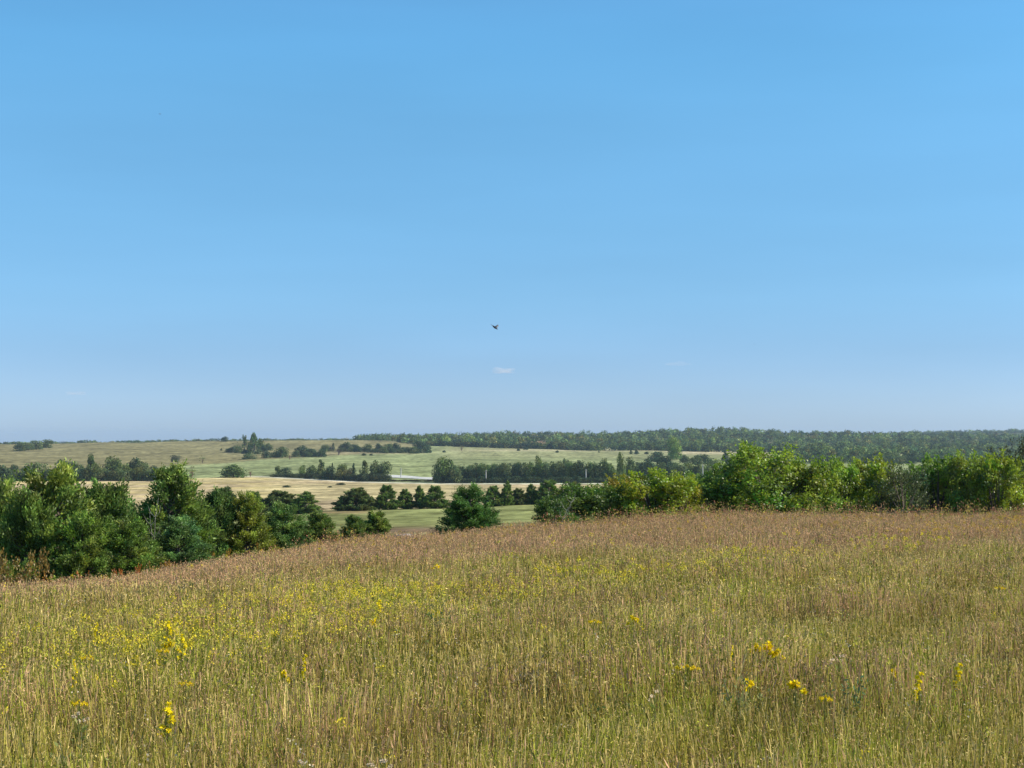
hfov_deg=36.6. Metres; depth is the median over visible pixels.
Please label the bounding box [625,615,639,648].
flower plant
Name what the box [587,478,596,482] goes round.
bush
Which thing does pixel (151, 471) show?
leafy tree
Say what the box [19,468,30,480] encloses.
leafy tree
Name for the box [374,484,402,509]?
juniper
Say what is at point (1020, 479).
leafy tree
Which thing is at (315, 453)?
leafy tree
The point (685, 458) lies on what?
leafy tree
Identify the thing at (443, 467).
leafy tree
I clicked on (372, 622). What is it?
flower plant
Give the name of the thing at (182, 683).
flower plant
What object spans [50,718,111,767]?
leafy herb
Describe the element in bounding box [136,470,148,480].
leafy tree
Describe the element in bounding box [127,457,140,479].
leafy tree
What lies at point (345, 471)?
leafy tree
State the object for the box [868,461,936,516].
bush
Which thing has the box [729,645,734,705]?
flower plant
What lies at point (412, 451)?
leafy tree
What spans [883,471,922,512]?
leafy tree
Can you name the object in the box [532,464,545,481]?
leafy tree
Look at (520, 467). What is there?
leafy tree
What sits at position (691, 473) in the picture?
leafy tree
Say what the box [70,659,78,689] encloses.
flower plant
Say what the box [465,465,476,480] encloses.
leafy tree
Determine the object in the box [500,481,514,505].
juniper
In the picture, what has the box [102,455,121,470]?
leafy tree
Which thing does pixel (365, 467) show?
pointed tree
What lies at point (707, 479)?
leafy tree
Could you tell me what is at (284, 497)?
leafy tree
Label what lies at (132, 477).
leafy tree
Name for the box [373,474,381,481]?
hedge shrub
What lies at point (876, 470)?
leafy tree
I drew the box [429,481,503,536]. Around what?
juniper
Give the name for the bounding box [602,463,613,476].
leafy tree
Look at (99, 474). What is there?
leafy tree
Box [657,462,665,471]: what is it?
leafy tree
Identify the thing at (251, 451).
leafy tree
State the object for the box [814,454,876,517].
leafy tree
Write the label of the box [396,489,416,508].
juniper
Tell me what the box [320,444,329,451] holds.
leafy tree
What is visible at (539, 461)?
leafy tree
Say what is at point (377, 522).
juniper
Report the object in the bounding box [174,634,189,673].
flower plant
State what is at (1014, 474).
leafy tree
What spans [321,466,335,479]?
leafy tree
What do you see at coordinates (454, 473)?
leafy tree
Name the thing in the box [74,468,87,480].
leafy tree
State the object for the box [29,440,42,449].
leafy tree
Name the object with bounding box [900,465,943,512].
leafy tree
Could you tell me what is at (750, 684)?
flower plant
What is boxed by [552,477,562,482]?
bush
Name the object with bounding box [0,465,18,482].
leafy tree
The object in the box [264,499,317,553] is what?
juniper
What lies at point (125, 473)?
leafy tree
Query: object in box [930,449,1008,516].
leafy tree
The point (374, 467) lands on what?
leafy tree
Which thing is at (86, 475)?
leafy tree
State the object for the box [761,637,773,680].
flower plant
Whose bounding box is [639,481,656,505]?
leafy tree
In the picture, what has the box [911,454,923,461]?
leafy tree
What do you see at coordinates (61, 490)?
juniper
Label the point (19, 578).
bush
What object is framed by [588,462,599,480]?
leafy tree
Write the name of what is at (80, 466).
leafy tree
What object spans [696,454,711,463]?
leafy tree
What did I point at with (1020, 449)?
leafy tree
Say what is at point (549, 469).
leafy tree
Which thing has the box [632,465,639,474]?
leafy tree
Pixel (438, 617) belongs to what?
leafy herb
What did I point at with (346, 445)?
leafy tree
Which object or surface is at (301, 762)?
flower plant
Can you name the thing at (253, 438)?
tall tree
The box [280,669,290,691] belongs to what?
flower plant
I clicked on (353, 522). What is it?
juniper
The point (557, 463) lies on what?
leafy tree
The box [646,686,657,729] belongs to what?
flower plant
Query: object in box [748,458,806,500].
leafy tree
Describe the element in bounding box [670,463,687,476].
leafy tree
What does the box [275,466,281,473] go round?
leafy tree
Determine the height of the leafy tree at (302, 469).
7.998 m
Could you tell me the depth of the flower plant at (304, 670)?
16.09 m
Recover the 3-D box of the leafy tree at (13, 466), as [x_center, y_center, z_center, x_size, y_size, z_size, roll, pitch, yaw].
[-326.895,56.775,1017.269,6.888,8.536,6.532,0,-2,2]
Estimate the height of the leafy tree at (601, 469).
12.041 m
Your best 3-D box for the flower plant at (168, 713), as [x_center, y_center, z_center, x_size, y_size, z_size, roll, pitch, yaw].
[-2.808,3.106,12.624,0.248,1.017,0.248,-2,-3,41]
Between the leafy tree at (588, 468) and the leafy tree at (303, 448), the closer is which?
the leafy tree at (588, 468)
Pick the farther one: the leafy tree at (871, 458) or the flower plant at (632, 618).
the leafy tree at (871, 458)
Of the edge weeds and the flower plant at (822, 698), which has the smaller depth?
the flower plant at (822, 698)
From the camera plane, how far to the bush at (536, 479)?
847.75 m
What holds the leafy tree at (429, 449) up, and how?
on the ground at (260, 469)
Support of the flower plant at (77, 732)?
on the ground at (260, 469)
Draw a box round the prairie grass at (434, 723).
[0,507,1023,767]
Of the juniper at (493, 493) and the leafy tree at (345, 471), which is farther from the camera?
the leafy tree at (345, 471)
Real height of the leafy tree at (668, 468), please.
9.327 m
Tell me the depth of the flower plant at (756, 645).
16.89 m
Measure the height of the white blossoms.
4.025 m
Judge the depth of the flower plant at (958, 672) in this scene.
14.89 m
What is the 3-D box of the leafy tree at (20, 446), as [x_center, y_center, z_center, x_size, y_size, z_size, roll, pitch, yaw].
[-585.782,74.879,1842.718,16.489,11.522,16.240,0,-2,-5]
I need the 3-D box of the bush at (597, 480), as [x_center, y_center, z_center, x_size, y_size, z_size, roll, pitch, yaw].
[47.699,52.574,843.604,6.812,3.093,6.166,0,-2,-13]
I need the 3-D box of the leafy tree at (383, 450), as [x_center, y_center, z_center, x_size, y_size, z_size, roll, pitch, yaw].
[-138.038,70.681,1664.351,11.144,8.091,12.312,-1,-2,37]
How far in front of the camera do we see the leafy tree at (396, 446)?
1683.51 m
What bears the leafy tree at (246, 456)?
on the ground at (260, 469)
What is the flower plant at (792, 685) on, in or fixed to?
on the ground at (260, 469)
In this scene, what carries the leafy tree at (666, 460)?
on the ground at (260, 469)
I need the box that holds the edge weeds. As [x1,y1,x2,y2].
[206,499,1023,562]
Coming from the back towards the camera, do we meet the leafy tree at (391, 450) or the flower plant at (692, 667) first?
the leafy tree at (391, 450)
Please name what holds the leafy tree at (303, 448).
on the ground at (260, 469)
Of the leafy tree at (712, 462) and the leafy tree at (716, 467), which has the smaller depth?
the leafy tree at (716, 467)
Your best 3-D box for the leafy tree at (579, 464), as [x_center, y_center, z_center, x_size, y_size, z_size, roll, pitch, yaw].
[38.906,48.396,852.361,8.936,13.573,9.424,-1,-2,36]
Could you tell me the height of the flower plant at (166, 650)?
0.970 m
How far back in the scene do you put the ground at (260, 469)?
1325.15 m
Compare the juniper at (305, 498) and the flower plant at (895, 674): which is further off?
the juniper at (305, 498)
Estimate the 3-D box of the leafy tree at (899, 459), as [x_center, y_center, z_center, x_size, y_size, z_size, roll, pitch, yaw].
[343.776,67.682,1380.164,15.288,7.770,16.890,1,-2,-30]
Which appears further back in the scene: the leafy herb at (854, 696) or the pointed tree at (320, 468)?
the pointed tree at (320, 468)
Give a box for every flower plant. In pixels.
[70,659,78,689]
[70,691,87,745]
[71,711,88,759]
[79,647,94,688]
[92,622,97,655]
[156,641,169,700]
[157,702,180,763]
[161,640,178,672]
[162,621,174,654]
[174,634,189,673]
[178,672,193,725]
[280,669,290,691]
[298,755,305,767]
[301,654,306,712]
[366,753,391,767]
[367,618,376,666]
[375,599,381,623]
[588,613,601,645]
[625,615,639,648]
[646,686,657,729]
[675,657,699,704]
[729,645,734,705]
[744,672,754,721]
[750,643,760,676]
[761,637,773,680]
[768,647,784,685]
[787,679,807,729]
[819,695,832,752]
[830,651,844,684]
[887,660,896,708]
[909,671,926,746]
[955,651,969,684]
[955,663,962,724]
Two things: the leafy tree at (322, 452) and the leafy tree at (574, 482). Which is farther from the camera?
the leafy tree at (322, 452)
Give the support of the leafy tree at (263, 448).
on the ground at (260, 469)
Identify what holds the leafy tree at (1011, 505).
on the ground at (260, 469)
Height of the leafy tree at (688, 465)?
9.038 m
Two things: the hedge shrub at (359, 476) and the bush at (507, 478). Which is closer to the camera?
the bush at (507, 478)
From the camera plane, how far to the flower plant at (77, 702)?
13.56 m
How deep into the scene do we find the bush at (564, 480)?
845.57 m
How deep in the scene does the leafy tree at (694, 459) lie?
1279.16 m
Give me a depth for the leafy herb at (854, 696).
14.30 m
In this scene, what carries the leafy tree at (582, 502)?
on the ground at (260, 469)
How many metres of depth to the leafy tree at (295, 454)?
1531.69 m
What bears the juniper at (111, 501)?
on the ground at (260, 469)
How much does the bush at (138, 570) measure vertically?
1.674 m
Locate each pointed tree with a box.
[314,459,325,477]
[352,463,356,474]
[357,460,368,478]
[721,451,728,461]
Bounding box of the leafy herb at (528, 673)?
[515,655,546,718]
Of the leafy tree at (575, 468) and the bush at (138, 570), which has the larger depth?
the leafy tree at (575, 468)
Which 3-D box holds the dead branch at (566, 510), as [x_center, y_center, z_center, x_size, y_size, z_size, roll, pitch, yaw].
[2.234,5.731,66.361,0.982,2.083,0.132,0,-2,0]
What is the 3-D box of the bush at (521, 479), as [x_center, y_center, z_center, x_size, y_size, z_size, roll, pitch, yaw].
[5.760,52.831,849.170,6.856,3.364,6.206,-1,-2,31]
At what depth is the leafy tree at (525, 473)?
855.94 m
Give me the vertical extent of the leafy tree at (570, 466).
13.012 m
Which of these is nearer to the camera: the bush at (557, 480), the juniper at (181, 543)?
the juniper at (181, 543)
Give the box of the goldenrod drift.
[0,510,1023,767]
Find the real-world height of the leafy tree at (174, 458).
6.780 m
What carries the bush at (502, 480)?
on the ground at (260, 469)
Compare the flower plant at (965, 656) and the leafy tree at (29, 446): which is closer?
the flower plant at (965, 656)
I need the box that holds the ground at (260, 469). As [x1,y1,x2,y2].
[0,433,1023,762]
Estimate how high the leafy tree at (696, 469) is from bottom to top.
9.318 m
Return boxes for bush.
[0,547,57,586]
[0,575,22,587]
[111,563,141,577]
[135,559,178,571]
[205,549,230,562]
[434,476,442,482]
[468,478,476,482]
[477,477,485,482]
[489,477,499,482]
[497,478,505,482]
[505,475,512,482]
[511,476,519,482]
[518,477,527,482]
[524,476,534,482]
[532,477,541,482]
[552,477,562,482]
[559,476,568,482]
[574,476,581,482]
[581,477,589,482]
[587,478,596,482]
[594,478,603,482]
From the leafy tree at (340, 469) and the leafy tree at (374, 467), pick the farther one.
the leafy tree at (340, 469)
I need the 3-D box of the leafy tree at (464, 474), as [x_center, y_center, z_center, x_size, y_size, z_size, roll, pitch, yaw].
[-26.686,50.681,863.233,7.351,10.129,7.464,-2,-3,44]
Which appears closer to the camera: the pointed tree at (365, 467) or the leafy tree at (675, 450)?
the pointed tree at (365, 467)
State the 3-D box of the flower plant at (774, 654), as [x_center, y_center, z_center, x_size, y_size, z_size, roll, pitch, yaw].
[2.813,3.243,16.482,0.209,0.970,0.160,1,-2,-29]
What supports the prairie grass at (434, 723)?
on the ground at (260, 469)
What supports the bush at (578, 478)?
on the ground at (260, 469)
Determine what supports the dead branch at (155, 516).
on the ground at (260, 469)
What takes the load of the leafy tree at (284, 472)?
on the ground at (260, 469)
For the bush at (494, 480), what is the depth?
851.58 m
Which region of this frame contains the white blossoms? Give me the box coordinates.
[0,535,1019,766]
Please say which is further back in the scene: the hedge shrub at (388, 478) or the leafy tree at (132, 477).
the leafy tree at (132, 477)
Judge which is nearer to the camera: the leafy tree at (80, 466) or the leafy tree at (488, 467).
the leafy tree at (488, 467)
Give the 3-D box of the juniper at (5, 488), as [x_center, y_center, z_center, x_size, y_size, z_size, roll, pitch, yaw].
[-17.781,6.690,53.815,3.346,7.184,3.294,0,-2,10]
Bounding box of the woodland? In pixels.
[0,426,1023,461]
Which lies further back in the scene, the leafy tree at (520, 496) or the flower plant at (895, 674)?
the leafy tree at (520, 496)
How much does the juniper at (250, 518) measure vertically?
3.784 m
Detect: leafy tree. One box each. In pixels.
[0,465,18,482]
[10,464,19,472]
[13,442,26,450]
[19,462,47,471]
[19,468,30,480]
[23,443,34,449]
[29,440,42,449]
[39,439,53,447]
[40,468,50,480]
[67,461,83,472]
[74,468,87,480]
[82,469,95,480]
[90,462,103,479]
[96,468,108,480]
[101,470,112,480]
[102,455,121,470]
[106,471,118,480]
[112,468,124,480]
[116,462,130,470]
[118,470,132,480]
[125,471,134,480]
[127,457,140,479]
[130,467,143,480]
[135,461,151,471]
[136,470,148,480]
[141,471,151,480]
[148,469,156,480]
[170,455,180,461]
[219,464,246,477]
[219,486,240,510]
[232,446,242,452]
[241,453,257,458]
[245,441,255,453]
[254,449,261,453]
[256,438,264,448]
[259,445,268,451]
[259,489,295,514]
[261,451,271,457]
[265,443,273,450]
[273,447,289,457]
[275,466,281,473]
[279,467,292,473]
[291,450,299,456]
[293,445,307,456]
[298,465,304,473]
[304,465,317,478]
[312,451,319,456]
[317,448,326,456]
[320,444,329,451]
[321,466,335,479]
[334,463,348,479]
[338,442,350,448]
[343,468,353,480]
[353,445,360,451]
[362,444,371,451]
[368,460,380,481]
[374,443,381,451]
[375,461,392,480]
[379,446,387,452]
[384,443,392,452]
[387,447,395,452]
[390,443,400,452]
[408,447,417,453]
[411,439,428,452]
[424,444,431,452]
[431,463,438,481]
[433,456,453,480]
[448,465,462,482]
[460,466,468,480]
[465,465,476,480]
[471,463,481,477]
[476,464,491,478]
[484,464,493,478]
[490,462,500,478]
[496,463,504,476]
[500,463,512,479]
[510,463,520,482]
[511,488,531,504]
[514,462,524,478]
[521,462,532,478]
[528,462,538,478]
[531,495,576,527]
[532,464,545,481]
[532,482,609,525]
[535,455,543,467]
[539,461,549,478]
[545,463,555,479]
[552,460,562,479]
[555,481,580,496]
[556,460,567,476]
[565,460,574,480]
[567,462,581,480]
[575,460,589,481]
[577,481,636,521]
[582,461,593,477]
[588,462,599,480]
[591,462,607,482]
[598,473,649,518]
[600,458,607,469]
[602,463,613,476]
[607,466,619,479]
[613,466,694,519]
[616,452,626,479]
[625,457,634,476]
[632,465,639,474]
[637,458,655,478]
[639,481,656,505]
[647,451,662,461]
[649,470,713,515]
[652,456,673,465]
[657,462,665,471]
[661,463,673,475]
[667,436,681,459]
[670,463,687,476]
[679,454,689,462]
[680,470,714,504]
[683,470,743,515]
[684,462,693,472]
[689,455,702,464]
[689,463,701,476]
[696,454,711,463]
[700,463,712,477]
[704,458,722,469]
[704,461,749,516]
[705,439,837,518]
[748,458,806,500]
[760,472,794,510]
[779,457,849,515]
[801,454,812,462]
[806,456,816,462]
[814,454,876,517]
[839,455,847,462]
[840,452,907,516]
[847,456,861,463]
[858,456,866,463]
[862,456,875,463]
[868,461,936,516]
[876,456,890,463]
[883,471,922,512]
[885,456,896,463]
[891,456,907,463]
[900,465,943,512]
[903,452,973,517]
[904,456,918,463]
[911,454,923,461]
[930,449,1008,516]
[966,449,1023,514]
[971,469,1012,510]
[987,435,1023,511]
[999,457,1023,509]
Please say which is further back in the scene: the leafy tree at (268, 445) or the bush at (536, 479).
the leafy tree at (268, 445)
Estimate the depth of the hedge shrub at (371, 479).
865.13 m
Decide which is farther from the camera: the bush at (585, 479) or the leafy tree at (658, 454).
the leafy tree at (658, 454)
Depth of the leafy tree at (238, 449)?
1701.12 m
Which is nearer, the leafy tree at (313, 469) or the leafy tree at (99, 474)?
the leafy tree at (99, 474)
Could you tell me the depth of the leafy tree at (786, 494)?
78.69 m
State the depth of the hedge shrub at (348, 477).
879.55 m
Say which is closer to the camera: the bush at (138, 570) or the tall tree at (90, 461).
the bush at (138, 570)
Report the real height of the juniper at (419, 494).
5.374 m
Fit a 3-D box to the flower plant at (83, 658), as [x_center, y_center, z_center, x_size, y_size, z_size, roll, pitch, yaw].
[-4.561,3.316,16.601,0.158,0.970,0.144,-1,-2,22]
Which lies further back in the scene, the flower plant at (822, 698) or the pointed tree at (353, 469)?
the pointed tree at (353, 469)
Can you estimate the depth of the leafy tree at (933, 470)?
75.55 m
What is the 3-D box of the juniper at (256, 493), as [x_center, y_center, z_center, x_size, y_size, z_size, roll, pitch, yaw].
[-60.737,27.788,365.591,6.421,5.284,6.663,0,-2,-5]
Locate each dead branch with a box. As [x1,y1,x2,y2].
[149,498,159,538]
[555,495,574,524]
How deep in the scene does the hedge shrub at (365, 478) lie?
864.59 m
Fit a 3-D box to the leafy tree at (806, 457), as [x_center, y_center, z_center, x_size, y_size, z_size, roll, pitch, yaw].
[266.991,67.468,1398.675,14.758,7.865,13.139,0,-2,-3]
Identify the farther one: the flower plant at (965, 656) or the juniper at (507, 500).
the juniper at (507, 500)
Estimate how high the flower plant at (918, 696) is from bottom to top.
1.017 m
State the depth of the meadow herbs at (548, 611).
19.00 m
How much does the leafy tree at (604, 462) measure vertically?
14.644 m
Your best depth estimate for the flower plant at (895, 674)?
15.28 m
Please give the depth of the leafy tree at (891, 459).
1363.92 m
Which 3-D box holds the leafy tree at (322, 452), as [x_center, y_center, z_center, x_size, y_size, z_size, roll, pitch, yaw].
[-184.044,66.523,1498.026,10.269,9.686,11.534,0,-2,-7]
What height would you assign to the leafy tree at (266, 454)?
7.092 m
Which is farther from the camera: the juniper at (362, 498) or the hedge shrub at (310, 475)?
the hedge shrub at (310, 475)
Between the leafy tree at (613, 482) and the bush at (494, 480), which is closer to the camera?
the leafy tree at (613, 482)
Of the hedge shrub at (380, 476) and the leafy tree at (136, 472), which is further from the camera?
the leafy tree at (136, 472)
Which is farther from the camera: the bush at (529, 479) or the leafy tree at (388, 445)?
the leafy tree at (388, 445)
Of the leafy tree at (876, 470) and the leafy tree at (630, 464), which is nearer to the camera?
the leafy tree at (876, 470)
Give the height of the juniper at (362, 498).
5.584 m
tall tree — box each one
[86,453,93,470]
[242,434,247,448]
[248,432,259,452]
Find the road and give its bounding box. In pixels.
[390,475,432,478]
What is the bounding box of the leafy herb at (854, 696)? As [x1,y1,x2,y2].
[821,675,867,730]
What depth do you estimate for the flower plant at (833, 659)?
15.93 m
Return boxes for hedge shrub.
[306,473,314,478]
[344,473,354,480]
[350,474,356,480]
[354,474,362,480]
[360,474,370,481]
[368,474,374,481]
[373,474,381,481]
[378,474,385,481]
[383,474,391,481]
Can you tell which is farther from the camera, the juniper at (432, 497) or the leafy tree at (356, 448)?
the leafy tree at (356, 448)
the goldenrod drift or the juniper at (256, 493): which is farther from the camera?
the juniper at (256, 493)
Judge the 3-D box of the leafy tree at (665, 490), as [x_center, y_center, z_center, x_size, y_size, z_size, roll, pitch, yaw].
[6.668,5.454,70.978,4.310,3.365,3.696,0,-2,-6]
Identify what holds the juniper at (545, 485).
on the ground at (260, 469)
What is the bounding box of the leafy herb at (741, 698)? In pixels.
[720,673,769,741]
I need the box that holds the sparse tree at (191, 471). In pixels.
[187,467,196,477]
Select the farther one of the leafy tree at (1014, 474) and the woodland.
the woodland
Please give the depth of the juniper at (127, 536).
49.43 m
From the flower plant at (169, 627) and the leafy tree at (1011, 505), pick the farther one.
the leafy tree at (1011, 505)
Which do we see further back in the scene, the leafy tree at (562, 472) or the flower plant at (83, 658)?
the leafy tree at (562, 472)
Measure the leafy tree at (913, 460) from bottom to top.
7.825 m
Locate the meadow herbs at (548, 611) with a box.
[0,517,1017,767]
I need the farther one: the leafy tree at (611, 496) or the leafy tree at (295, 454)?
the leafy tree at (295, 454)
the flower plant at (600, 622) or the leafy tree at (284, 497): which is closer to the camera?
the flower plant at (600, 622)
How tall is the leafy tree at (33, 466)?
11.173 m
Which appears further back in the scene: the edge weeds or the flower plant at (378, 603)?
the edge weeds
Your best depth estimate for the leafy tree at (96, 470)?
881.13 m
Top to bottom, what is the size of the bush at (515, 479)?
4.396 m
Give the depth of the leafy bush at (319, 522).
63.51 m
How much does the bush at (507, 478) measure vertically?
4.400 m
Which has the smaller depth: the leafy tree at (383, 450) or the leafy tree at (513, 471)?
the leafy tree at (513, 471)
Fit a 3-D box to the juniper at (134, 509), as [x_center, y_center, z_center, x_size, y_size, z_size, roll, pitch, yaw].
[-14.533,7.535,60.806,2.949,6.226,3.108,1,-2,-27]
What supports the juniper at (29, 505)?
on the ground at (260, 469)
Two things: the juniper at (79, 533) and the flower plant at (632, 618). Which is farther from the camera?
the juniper at (79, 533)
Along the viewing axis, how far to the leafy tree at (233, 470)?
946.64 m
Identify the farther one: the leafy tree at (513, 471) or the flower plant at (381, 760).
the leafy tree at (513, 471)
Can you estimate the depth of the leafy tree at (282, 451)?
1477.13 m
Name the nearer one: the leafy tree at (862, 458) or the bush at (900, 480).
the bush at (900, 480)
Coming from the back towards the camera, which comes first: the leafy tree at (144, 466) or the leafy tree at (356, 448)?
the leafy tree at (356, 448)
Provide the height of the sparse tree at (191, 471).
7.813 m
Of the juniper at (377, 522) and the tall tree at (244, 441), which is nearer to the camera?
the juniper at (377, 522)
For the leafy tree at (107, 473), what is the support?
on the ground at (260, 469)
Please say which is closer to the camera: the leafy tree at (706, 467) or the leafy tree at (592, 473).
the leafy tree at (592, 473)
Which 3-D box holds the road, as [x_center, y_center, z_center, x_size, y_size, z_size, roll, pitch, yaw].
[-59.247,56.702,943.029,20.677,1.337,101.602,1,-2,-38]
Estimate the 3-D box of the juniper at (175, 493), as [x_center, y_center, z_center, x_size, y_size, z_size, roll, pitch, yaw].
[-12.183,5.470,55.796,5.155,5.611,5.021,1,-2,-25]
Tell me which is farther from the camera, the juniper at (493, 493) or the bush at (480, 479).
the bush at (480, 479)
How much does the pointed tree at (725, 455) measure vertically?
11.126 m
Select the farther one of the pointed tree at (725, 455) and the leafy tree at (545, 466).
the pointed tree at (725, 455)
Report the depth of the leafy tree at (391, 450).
1667.58 m
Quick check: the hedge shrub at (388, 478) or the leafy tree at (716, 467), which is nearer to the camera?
the leafy tree at (716, 467)
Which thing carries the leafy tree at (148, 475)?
on the ground at (260, 469)
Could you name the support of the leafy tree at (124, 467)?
on the ground at (260, 469)
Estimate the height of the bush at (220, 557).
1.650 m
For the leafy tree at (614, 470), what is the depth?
850.45 m
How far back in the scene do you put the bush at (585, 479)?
842.53 m
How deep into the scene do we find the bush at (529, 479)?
848.78 m
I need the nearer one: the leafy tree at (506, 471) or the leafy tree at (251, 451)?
the leafy tree at (506, 471)
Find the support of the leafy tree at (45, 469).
on the ground at (260, 469)
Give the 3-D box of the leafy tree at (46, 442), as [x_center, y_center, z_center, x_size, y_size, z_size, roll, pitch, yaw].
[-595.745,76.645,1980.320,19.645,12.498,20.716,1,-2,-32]
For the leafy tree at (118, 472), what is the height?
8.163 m
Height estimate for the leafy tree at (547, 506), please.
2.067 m
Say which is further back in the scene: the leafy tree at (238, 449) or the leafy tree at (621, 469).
the leafy tree at (238, 449)
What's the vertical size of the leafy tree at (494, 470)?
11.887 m
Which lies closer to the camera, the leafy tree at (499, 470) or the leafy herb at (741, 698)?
the leafy herb at (741, 698)
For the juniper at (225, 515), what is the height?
4.529 m
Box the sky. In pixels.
[0,0,1023,442]
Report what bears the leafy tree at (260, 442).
on the ground at (260, 469)
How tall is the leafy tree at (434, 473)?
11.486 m
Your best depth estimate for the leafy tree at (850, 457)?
1365.76 m
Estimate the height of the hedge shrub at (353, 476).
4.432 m
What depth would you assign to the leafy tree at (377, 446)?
1684.62 m
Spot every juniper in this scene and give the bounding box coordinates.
[0,457,113,582]
[0,474,22,572]
[0,485,60,586]
[46,509,116,583]
[70,477,157,566]
[94,515,167,577]
[126,458,230,561]
[128,498,147,513]
[142,514,221,570]
[202,485,243,558]
[222,490,279,556]
[252,491,262,500]
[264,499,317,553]
[290,491,322,513]
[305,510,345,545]
[330,487,378,510]
[338,514,371,540]
[363,510,393,540]
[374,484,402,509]
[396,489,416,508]
[412,485,424,508]
[418,485,450,508]
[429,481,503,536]
[481,485,503,506]
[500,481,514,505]
[525,484,538,503]
[532,479,558,502]
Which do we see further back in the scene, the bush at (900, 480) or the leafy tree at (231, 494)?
the leafy tree at (231, 494)
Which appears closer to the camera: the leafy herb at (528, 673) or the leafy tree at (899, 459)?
the leafy herb at (528, 673)
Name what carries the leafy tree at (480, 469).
on the ground at (260, 469)
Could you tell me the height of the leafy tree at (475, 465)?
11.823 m
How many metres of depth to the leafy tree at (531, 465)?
856.63 m
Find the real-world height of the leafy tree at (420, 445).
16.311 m
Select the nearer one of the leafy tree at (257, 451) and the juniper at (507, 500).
the juniper at (507, 500)
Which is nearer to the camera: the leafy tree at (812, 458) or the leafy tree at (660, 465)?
the leafy tree at (660, 465)
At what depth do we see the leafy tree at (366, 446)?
1690.50 m
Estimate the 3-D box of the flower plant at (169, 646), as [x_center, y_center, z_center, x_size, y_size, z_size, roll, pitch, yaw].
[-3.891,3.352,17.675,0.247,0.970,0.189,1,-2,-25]
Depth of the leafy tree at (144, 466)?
890.76 m
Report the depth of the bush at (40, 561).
42.89 m
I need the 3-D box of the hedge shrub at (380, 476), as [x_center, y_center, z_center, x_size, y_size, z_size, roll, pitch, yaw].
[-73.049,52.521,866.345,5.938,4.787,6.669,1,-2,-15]
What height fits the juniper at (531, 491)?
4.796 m
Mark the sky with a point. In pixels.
(805, 216)
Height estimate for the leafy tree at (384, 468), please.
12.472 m
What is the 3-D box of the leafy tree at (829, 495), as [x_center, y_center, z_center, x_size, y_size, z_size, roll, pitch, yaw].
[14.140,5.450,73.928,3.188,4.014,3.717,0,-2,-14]
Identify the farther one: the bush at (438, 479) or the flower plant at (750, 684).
the bush at (438, 479)
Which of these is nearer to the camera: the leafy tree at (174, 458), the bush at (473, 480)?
the bush at (473, 480)
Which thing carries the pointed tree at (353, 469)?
on the ground at (260, 469)
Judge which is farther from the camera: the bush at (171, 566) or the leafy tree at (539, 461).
the leafy tree at (539, 461)
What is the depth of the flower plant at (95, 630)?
18.73 m
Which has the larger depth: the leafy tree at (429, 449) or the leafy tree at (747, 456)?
the leafy tree at (429, 449)
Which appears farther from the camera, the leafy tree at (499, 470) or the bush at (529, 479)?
the leafy tree at (499, 470)
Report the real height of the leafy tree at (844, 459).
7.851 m
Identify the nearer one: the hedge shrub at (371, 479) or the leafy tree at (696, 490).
the leafy tree at (696, 490)
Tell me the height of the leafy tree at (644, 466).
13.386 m
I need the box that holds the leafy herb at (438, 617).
[427,604,451,657]
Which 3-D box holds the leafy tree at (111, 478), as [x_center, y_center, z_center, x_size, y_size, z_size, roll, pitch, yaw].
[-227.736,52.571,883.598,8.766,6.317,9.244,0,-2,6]
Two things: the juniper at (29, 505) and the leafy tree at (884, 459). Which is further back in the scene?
the leafy tree at (884, 459)

